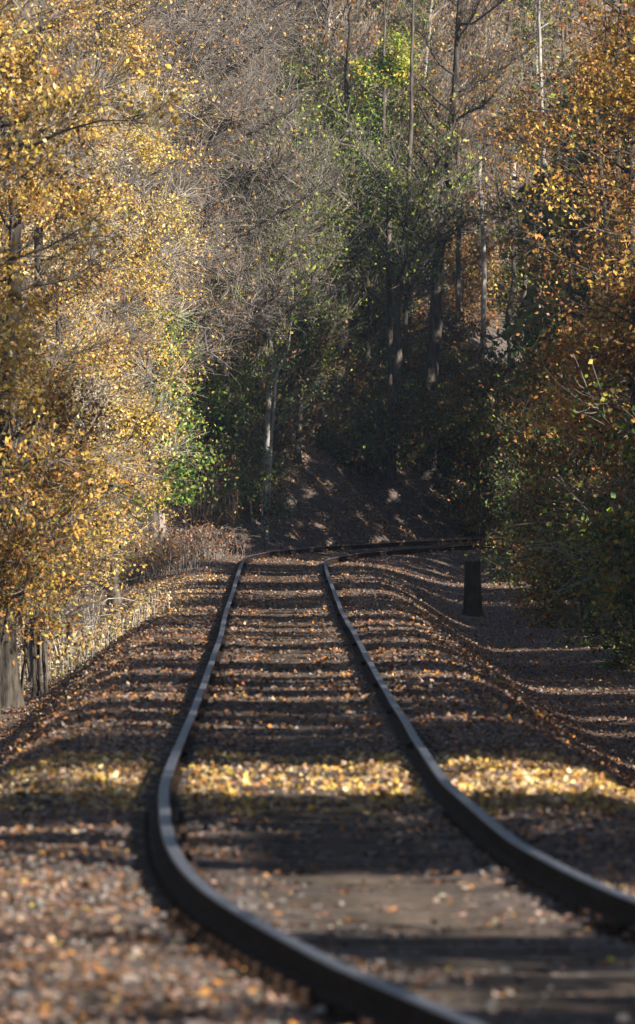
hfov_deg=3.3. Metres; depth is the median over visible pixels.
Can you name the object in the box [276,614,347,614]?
railway sleeper
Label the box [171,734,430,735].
railway sleeper
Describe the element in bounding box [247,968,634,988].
railway sleeper
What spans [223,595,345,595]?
railway sleeper
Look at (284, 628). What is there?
railway sleeper
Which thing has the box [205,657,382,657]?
railway sleeper
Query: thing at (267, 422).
bank tree
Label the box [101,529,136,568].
evergreen spray
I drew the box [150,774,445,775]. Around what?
railway sleeper
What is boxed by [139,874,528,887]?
railway sleeper
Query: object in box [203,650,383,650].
railway sleeper
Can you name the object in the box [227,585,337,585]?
railway sleeper
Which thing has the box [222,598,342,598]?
railway sleeper
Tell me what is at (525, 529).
leafy bush
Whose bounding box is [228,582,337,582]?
railway sleeper
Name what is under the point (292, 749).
railway sleeper
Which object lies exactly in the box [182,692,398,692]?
railway sleeper
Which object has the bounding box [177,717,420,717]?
railway sleeper
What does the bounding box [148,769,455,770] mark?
railway sleeper
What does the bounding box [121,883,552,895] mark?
railway sleeper
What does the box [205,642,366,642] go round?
railway sleeper
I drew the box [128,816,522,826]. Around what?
railway sleeper
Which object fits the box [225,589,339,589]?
railway sleeper
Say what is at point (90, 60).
distant wood
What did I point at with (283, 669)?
railway sleeper
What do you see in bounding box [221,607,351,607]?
railway sleeper
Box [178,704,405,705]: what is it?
railway sleeper
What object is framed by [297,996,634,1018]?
railway sleeper
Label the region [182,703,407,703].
railway sleeper
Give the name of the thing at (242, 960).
railway sleeper
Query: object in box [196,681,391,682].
railway sleeper
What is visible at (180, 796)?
railway sleeper
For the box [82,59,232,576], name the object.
autumn tree
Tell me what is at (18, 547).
autumn shrub
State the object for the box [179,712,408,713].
railway sleeper
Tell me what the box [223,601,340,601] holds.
railway sleeper
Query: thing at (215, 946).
railway sleeper
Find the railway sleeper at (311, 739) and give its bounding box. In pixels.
[169,739,427,739]
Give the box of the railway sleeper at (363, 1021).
[357,1019,370,1023]
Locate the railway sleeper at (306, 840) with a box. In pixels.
[123,832,532,843]
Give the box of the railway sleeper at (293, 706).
[178,706,404,707]
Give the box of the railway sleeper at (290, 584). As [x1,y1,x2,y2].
[230,584,339,584]
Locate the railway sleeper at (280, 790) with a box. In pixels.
[138,790,429,791]
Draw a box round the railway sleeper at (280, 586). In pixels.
[229,586,339,586]
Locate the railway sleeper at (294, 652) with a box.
[201,652,375,652]
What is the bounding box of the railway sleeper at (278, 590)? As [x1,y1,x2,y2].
[225,590,341,590]
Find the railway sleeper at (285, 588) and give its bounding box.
[229,588,339,588]
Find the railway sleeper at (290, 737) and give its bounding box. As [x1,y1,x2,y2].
[166,737,426,738]
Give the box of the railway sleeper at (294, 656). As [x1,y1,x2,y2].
[201,656,377,656]
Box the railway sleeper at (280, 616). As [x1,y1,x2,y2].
[220,616,350,616]
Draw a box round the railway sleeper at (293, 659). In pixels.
[205,659,379,659]
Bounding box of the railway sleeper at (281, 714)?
[174,714,415,715]
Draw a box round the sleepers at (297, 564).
[227,545,498,572]
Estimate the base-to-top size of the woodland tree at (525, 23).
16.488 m
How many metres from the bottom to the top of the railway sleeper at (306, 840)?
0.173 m
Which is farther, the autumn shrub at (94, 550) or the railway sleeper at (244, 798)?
the autumn shrub at (94, 550)
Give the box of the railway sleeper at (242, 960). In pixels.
[227,956,634,975]
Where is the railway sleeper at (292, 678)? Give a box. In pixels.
[195,678,391,678]
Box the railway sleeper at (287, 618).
[218,618,350,618]
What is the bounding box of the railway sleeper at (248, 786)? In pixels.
[139,785,456,786]
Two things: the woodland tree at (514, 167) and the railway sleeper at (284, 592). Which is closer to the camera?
the railway sleeper at (284, 592)
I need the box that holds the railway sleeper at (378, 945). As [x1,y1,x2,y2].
[185,929,634,947]
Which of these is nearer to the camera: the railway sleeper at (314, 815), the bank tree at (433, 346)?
the railway sleeper at (314, 815)
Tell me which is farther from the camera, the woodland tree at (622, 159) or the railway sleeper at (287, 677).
the woodland tree at (622, 159)
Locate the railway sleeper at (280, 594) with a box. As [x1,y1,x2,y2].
[225,594,339,594]
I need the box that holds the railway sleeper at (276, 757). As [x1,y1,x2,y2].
[157,757,442,758]
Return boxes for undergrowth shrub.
[48,184,116,274]
[287,354,324,428]
[293,391,418,473]
[294,317,355,416]
[310,369,467,479]
[311,390,451,464]
[319,281,358,347]
[325,334,423,409]
[326,295,364,357]
[328,283,376,373]
[328,304,424,373]
[332,322,427,395]
[345,332,419,387]
[348,287,409,344]
[349,287,429,354]
[351,367,451,421]
[360,371,461,443]
[363,287,447,328]
[364,319,446,379]
[372,310,457,347]
[385,299,487,367]
[401,300,510,371]
[402,371,490,474]
[403,265,473,301]
[411,341,502,419]
[411,344,471,381]
[418,220,511,330]
[419,359,497,443]
[445,342,475,393]
[447,227,510,305]
[463,202,543,313]
[481,372,544,431]
[493,216,556,303]
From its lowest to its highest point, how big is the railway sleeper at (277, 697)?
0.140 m
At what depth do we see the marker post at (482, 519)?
253.98 m
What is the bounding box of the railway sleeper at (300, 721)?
[179,721,428,722]
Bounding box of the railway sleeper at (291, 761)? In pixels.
[152,761,448,762]
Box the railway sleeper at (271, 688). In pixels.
[189,688,395,689]
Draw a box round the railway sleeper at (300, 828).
[127,820,501,829]
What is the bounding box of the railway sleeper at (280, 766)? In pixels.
[160,766,446,766]
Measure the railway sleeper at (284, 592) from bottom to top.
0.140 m
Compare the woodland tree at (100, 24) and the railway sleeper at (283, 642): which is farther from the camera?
the woodland tree at (100, 24)
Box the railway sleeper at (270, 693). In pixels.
[182,693,398,693]
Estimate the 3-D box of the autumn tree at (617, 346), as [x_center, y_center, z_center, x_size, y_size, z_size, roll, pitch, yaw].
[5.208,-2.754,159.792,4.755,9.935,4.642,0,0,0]
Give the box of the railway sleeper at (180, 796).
[133,795,466,797]
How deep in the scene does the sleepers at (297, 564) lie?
215.51 m
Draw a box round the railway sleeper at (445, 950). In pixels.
[190,935,634,953]
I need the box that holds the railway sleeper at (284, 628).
[213,628,360,628]
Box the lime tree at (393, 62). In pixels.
[347,0,423,409]
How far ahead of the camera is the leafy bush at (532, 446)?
183.53 m
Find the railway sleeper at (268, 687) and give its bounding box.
[187,687,390,687]
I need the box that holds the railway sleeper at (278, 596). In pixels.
[222,596,342,596]
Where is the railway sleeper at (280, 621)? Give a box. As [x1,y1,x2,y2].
[215,621,354,621]
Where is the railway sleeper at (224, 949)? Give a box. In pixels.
[205,945,634,963]
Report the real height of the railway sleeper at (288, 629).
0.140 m
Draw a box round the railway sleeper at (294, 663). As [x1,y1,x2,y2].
[183,663,381,663]
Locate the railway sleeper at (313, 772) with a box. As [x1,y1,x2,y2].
[145,771,458,773]
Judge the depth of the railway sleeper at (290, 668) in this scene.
108.21 m
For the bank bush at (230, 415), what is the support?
on the ground
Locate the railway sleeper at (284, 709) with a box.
[179,709,418,710]
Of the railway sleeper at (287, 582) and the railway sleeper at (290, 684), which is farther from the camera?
the railway sleeper at (287, 582)
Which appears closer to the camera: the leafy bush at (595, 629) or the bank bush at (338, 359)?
the leafy bush at (595, 629)
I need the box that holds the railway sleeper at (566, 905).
[90,899,572,910]
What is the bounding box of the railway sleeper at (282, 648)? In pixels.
[208,648,368,648]
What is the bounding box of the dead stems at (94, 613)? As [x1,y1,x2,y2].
[55,578,133,645]
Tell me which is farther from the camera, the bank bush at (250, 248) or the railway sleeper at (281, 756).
the bank bush at (250, 248)
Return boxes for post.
[462,560,483,616]
[481,492,484,543]
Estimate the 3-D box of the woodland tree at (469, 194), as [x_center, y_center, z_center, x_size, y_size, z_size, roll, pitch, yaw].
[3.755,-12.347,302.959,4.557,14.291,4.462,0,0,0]
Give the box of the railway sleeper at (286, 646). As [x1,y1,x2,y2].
[209,646,368,646]
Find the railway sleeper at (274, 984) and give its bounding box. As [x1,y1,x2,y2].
[258,974,634,996]
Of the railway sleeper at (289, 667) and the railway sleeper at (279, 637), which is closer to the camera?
the railway sleeper at (289, 667)
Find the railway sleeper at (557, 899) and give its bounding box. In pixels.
[155,894,572,906]
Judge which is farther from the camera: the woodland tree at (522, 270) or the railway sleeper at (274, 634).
the woodland tree at (522, 270)
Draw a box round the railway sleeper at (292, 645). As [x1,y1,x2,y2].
[207,645,365,645]
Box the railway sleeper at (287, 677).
[194,677,385,677]
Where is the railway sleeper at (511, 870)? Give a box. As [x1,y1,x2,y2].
[139,866,514,877]
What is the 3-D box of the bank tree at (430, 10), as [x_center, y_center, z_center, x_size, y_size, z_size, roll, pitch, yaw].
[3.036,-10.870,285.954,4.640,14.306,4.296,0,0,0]
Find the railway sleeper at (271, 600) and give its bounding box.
[217,600,343,600]
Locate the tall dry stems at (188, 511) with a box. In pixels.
[138,431,289,554]
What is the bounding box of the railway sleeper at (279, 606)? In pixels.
[221,606,344,606]
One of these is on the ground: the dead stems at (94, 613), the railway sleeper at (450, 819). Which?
the dead stems at (94, 613)
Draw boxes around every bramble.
[93,519,239,584]
[126,518,259,562]
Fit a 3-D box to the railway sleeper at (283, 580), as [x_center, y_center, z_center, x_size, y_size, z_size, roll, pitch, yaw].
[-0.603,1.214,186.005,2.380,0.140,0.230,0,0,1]
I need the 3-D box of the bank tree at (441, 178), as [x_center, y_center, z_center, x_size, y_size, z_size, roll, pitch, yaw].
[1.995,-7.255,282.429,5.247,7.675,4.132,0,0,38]
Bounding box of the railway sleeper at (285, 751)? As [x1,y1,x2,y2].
[159,751,439,752]
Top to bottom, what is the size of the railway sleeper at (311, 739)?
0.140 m
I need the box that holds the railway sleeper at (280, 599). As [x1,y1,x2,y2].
[222,599,345,599]
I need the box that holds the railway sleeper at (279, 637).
[212,637,364,637]
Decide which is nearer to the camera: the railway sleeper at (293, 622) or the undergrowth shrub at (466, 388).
the railway sleeper at (293, 622)
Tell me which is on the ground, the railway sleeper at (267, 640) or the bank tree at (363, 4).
the bank tree at (363, 4)
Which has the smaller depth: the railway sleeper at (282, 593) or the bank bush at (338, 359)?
the railway sleeper at (282, 593)
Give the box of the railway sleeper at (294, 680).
[194,680,390,680]
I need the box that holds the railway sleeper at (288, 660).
[202,660,381,661]
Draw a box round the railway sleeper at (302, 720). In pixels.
[173,719,414,720]
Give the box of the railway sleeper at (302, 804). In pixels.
[133,802,439,805]
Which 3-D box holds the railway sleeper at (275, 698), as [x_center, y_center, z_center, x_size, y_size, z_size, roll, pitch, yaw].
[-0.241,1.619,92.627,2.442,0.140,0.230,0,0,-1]
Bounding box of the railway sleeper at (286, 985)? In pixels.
[263,981,634,1002]
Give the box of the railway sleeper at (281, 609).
[212,609,350,609]
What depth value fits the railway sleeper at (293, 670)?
107.17 m
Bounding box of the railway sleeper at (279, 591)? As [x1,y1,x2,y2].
[226,591,340,591]
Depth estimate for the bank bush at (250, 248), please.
251.74 m
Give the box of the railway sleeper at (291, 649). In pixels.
[205,649,372,649]
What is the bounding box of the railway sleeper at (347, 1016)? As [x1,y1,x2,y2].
[328,1011,378,1023]
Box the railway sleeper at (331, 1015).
[284,1003,634,1023]
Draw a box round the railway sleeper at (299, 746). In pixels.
[158,746,433,746]
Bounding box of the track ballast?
[0,560,634,1023]
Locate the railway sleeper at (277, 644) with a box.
[209,644,364,644]
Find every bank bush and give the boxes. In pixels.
[107,249,284,504]
[142,231,323,473]
[169,321,306,553]
[192,270,340,455]
[192,317,331,522]
[245,309,362,454]
[294,237,367,390]
[325,229,382,337]
[359,256,430,349]
[387,325,525,484]
[404,378,534,538]
[416,331,547,536]
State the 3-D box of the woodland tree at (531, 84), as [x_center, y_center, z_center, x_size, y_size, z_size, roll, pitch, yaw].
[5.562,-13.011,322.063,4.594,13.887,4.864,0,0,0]
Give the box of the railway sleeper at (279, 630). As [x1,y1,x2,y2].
[213,630,362,630]
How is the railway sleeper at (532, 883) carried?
on the track ballast
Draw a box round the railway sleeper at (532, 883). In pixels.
[134,879,544,892]
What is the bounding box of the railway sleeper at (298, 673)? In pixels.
[198,673,385,673]
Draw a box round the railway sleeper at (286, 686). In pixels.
[182,686,388,686]
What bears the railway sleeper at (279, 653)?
on the track ballast
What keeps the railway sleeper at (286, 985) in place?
on the track ballast
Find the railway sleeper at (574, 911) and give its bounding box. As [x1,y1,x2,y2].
[148,904,580,916]
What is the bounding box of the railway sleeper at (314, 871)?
[110,862,583,873]
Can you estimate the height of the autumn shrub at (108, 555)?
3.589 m
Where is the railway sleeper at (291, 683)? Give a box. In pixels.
[188,682,397,683]
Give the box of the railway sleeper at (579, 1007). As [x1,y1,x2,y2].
[287,988,634,1011]
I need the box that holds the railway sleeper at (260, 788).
[141,787,484,789]
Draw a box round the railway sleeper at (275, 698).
[181,698,403,699]
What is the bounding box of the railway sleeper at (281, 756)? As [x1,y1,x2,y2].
[159,756,435,756]
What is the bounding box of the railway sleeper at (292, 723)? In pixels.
[176,723,420,723]
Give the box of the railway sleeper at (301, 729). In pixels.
[174,729,427,730]
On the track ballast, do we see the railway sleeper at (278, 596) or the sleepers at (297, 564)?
the railway sleeper at (278, 596)
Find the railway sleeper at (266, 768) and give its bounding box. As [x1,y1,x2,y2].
[148,767,450,768]
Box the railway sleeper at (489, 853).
[132,850,492,861]
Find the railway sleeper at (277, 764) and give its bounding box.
[152,763,438,765]
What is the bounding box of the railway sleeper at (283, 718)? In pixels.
[158,718,413,719]
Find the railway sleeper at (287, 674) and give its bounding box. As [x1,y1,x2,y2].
[197,674,384,675]
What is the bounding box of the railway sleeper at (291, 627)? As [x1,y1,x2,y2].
[216,627,362,627]
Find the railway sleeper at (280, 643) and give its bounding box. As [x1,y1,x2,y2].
[210,643,366,643]
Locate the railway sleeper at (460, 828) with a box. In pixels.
[126,826,521,835]
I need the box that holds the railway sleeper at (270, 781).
[149,780,451,783]
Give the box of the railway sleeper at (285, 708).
[181,708,407,708]
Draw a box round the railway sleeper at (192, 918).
[159,909,603,927]
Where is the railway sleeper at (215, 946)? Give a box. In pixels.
[138,940,634,958]
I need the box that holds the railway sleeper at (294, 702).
[189,702,398,702]
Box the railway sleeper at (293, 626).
[216,626,356,626]
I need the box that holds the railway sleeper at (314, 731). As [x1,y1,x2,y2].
[173,731,432,731]
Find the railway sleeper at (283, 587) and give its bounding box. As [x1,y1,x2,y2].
[231,587,341,587]
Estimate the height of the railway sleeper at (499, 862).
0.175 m
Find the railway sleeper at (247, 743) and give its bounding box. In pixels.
[164,742,431,744]
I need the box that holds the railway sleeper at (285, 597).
[219,597,344,597]
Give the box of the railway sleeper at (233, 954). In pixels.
[217,950,627,971]
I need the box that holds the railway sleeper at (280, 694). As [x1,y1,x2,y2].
[186,694,394,695]
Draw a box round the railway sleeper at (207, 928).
[171,919,630,936]
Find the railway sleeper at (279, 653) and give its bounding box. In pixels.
[204,653,376,653]
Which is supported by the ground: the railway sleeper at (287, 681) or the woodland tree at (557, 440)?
the woodland tree at (557, 440)
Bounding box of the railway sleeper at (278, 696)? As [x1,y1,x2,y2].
[177,696,396,696]
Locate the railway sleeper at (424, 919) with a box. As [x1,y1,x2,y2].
[157,909,591,922]
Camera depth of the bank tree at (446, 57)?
284.76 m
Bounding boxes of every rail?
[153,538,524,1023]
[322,543,634,929]
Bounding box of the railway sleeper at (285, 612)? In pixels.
[208,612,349,612]
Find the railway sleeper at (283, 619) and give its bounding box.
[218,619,350,619]
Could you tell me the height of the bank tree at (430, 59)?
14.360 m
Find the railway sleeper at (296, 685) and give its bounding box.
[191,685,391,685]
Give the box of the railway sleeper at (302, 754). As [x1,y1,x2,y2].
[156,753,438,755]
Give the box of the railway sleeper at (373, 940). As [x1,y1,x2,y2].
[179,924,632,943]
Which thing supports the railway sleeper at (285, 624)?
on the track ballast
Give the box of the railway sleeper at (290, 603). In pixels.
[235,603,345,603]
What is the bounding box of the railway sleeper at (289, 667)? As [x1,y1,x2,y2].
[164,667,386,667]
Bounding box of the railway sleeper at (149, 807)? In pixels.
[127,806,403,809]
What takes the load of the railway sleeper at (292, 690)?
on the track ballast
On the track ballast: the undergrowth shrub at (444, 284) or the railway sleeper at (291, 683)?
the railway sleeper at (291, 683)
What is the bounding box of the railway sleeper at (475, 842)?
[118,839,478,849]
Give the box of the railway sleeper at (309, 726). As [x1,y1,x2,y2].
[177,726,423,726]
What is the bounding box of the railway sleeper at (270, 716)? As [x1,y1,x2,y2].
[177,716,419,716]
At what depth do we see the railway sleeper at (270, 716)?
84.97 m
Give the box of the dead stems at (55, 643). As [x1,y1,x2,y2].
[16,614,118,668]
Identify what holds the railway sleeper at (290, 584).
on the track ballast
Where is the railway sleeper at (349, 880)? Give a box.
[140,870,521,883]
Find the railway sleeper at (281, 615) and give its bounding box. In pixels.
[214,615,350,615]
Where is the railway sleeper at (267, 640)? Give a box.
[208,640,362,640]
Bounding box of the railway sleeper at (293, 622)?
[217,622,357,622]
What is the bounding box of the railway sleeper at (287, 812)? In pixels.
[129,811,497,813]
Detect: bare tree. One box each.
[60,0,303,547]
[100,0,366,444]
[100,0,372,522]
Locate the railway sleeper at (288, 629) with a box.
[210,629,358,629]
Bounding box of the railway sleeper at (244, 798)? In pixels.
[129,798,477,799]
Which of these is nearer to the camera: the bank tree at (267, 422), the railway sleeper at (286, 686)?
the railway sleeper at (286, 686)
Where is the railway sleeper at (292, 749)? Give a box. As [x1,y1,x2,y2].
[159,749,441,750]
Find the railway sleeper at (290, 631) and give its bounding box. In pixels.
[211,631,361,631]
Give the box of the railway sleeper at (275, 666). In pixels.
[196,666,386,666]
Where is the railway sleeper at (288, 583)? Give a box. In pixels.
[229,583,338,583]
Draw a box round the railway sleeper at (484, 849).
[111,846,487,857]
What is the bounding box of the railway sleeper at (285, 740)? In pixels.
[161,740,429,741]
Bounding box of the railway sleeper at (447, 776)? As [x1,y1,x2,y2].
[141,775,460,777]
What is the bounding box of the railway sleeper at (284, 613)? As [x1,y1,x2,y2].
[221,613,349,613]
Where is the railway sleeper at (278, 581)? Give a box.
[226,581,334,581]
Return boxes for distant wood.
[0,0,627,177]
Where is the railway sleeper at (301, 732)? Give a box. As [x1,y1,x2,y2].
[168,732,422,733]
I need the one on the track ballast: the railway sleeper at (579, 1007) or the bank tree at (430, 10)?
the railway sleeper at (579, 1007)
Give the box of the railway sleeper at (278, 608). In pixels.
[218,608,348,608]
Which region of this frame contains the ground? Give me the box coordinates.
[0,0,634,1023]
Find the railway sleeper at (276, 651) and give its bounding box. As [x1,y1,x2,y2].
[206,651,367,651]
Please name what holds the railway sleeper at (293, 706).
on the track ballast
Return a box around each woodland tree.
[0,8,79,319]
[66,7,187,182]
[67,2,181,175]
[72,2,121,101]
[211,4,329,160]
[395,0,509,306]
[419,0,500,304]
[421,1,471,79]
[424,0,535,294]
[432,0,521,194]
[433,2,522,233]
[445,0,568,308]
[448,0,581,331]
[450,47,548,297]
[452,0,598,307]
[455,0,597,323]
[467,0,576,288]
[470,1,587,262]
[480,0,603,193]
[484,61,628,520]
[485,91,624,480]
[498,3,585,190]
[499,0,597,310]
[504,0,622,182]
[505,0,626,244]
[509,52,624,328]
[510,0,633,344]
[517,70,624,502]
[541,155,629,471]
[544,20,634,304]
[571,55,634,334]
[601,128,629,395]
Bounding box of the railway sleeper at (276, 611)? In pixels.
[220,611,349,611]
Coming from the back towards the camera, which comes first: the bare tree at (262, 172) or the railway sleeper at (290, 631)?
the bare tree at (262, 172)
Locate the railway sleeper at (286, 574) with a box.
[227,574,336,574]
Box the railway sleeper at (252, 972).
[163,962,634,981]
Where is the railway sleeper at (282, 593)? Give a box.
[222,593,343,593]
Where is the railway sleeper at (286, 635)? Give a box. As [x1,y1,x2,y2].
[207,635,363,635]
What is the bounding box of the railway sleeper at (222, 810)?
[140,810,301,810]
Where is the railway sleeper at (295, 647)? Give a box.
[209,647,371,647]
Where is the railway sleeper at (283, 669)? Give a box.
[198,669,382,669]
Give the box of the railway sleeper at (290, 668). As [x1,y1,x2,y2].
[200,668,385,668]
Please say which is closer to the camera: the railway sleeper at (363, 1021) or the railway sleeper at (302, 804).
the railway sleeper at (363, 1021)
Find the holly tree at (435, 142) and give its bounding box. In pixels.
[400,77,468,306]
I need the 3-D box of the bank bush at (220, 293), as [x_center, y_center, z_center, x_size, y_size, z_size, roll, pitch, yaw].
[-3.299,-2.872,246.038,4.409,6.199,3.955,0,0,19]
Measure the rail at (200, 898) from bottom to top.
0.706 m
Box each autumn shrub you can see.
[0,266,131,696]
[0,387,145,721]
[13,432,108,648]
[20,424,160,673]
[21,422,173,619]
[90,443,192,589]
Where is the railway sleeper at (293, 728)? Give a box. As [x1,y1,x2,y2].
[168,727,425,728]
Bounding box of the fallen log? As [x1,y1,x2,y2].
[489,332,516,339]
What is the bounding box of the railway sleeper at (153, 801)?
[132,800,436,802]
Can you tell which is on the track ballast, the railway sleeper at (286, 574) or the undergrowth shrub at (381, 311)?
the railway sleeper at (286, 574)
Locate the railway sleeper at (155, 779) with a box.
[139,778,457,780]
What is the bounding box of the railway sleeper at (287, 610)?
[213,610,348,610]
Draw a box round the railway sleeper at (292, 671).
[193,671,383,672]
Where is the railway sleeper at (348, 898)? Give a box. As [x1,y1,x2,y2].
[153,888,562,901]
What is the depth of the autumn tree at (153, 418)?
171.67 m
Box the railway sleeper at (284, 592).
[228,592,340,592]
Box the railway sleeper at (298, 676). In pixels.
[190,676,388,676]
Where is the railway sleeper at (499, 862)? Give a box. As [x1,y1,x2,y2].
[125,858,583,868]
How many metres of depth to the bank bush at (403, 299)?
282.90 m
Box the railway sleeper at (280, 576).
[230,576,335,576]
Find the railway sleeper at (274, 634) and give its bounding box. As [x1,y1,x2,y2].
[212,634,358,634]
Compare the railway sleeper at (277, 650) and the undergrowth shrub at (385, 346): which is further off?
the undergrowth shrub at (385, 346)
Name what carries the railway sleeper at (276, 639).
on the track ballast
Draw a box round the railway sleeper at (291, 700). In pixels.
[175,700,403,701]
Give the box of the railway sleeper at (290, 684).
[188,684,393,684]
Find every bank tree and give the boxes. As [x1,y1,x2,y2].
[165,89,342,458]
[194,128,313,454]
[197,86,336,530]
[230,0,339,137]
[231,0,391,140]
[233,227,323,539]
[243,0,438,405]
[245,0,414,138]
[256,0,390,154]
[269,104,377,466]
[273,94,407,446]
[277,0,392,276]
[285,0,398,123]
[286,125,362,382]
[293,0,451,295]
[294,0,444,163]
[303,0,431,237]
[306,0,499,480]
[311,83,442,409]
[312,0,429,288]
[316,24,487,382]
[326,50,456,359]
[327,123,487,295]
[352,0,467,105]
[360,83,466,335]
[362,0,533,310]
[368,0,535,488]
[370,0,464,309]
[400,0,501,311]
[423,0,536,351]
[424,0,549,363]
[453,70,575,377]
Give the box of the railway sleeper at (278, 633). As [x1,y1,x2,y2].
[209,633,362,633]
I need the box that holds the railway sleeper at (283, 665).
[200,665,388,665]
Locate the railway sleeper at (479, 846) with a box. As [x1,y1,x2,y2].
[120,843,559,853]
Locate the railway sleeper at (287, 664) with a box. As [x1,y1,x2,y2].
[200,664,378,664]
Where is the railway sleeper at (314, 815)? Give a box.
[66,814,493,816]
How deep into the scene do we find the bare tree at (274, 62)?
260.93 m
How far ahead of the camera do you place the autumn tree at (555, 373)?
192.04 m
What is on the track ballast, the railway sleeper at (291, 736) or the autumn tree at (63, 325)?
the railway sleeper at (291, 736)
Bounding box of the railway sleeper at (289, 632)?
[206,632,363,632]
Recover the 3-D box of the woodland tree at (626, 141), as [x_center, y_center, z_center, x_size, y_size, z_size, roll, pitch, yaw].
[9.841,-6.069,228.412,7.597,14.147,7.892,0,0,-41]
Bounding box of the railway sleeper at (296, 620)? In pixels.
[215,620,357,620]
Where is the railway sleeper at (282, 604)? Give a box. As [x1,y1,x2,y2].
[224,604,347,604]
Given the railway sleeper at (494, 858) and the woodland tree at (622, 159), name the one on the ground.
the woodland tree at (622, 159)
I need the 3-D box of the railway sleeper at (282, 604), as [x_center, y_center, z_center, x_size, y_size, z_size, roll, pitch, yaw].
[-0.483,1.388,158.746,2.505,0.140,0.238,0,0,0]
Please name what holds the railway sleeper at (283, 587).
on the track ballast
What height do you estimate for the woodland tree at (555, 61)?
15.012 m
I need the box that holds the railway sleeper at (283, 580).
[226,580,335,580]
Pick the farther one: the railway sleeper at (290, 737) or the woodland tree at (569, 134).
the woodland tree at (569, 134)
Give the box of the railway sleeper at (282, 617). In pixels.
[217,617,351,617]
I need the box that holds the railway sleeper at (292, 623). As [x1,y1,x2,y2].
[217,623,355,623]
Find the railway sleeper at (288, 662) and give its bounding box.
[204,662,385,662]
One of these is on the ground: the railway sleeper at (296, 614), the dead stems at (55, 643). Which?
the dead stems at (55, 643)
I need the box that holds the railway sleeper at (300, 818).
[126,811,491,820]
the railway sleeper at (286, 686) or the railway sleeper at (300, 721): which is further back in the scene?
the railway sleeper at (286, 686)
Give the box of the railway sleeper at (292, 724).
[171,724,419,725]
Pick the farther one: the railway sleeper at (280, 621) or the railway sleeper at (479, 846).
the railway sleeper at (280, 621)
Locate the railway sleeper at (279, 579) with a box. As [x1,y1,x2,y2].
[230,579,338,579]
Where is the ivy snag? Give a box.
[112,308,237,567]
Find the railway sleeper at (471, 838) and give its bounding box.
[131,836,474,846]
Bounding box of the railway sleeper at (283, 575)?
[232,575,336,575]
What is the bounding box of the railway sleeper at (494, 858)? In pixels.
[135,854,497,865]
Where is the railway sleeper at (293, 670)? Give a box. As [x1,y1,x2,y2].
[203,670,384,670]
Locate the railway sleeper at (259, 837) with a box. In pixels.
[120,829,564,838]
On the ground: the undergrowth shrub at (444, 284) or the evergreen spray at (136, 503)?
the undergrowth shrub at (444, 284)
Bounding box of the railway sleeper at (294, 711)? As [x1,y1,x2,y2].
[168,711,411,711]
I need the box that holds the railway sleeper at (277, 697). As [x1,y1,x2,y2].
[177,697,376,697]
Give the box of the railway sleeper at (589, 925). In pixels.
[152,914,630,933]
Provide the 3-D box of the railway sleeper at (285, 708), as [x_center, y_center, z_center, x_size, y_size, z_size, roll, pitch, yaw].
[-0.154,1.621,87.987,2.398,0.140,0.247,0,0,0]
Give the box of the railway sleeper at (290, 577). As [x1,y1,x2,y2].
[229,577,340,577]
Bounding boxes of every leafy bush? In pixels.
[453,365,579,574]
[464,437,583,582]
[470,367,630,627]
[472,462,603,601]
[488,441,634,671]
[498,427,616,566]
[510,338,634,633]
[535,440,634,647]
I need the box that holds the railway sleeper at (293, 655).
[201,655,380,655]
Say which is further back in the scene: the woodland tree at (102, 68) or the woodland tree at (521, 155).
the woodland tree at (521, 155)
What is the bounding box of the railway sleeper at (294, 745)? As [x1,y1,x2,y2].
[171,745,429,745]
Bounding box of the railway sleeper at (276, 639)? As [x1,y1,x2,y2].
[208,639,365,639]
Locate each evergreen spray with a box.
[91,482,151,521]
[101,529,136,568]
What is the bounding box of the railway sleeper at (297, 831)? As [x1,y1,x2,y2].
[134,823,505,832]
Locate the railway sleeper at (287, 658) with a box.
[205,658,382,658]
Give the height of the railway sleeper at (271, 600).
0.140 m
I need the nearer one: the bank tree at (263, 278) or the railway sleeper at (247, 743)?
the railway sleeper at (247, 743)
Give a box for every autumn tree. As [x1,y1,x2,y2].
[0,0,169,682]
[0,0,224,635]
[0,0,229,429]
[0,1,177,707]
[0,38,169,658]
[0,117,185,607]
[43,0,248,568]
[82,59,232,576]
[471,0,634,637]
[484,74,628,489]
[487,5,630,606]
[509,0,634,467]
[514,0,634,532]
[533,0,634,349]
[542,0,634,347]
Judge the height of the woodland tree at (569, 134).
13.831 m
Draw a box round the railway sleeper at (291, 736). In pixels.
[167,736,427,736]
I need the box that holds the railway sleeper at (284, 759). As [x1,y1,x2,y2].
[159,759,444,760]
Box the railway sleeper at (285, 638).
[209,638,363,638]
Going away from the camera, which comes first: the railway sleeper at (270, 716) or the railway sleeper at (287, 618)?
the railway sleeper at (270, 716)
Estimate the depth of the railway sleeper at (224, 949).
36.90 m
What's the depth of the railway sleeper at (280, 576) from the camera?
191.11 m
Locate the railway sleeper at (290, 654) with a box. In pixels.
[205,654,381,654]
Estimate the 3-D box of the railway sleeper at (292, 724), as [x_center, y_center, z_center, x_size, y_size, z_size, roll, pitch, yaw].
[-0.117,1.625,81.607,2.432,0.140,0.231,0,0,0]
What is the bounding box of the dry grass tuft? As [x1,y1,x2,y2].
[18,582,173,679]
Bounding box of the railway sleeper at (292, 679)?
[195,679,394,679]
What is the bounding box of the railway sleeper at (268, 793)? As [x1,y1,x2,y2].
[135,792,430,794]
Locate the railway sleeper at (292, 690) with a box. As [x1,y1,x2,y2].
[186,690,396,691]
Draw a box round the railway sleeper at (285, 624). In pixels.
[216,624,354,624]
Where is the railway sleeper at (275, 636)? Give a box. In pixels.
[209,636,362,636]
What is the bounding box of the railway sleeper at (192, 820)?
[134,813,499,822]
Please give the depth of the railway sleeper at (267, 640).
127.31 m
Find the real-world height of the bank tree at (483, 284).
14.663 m

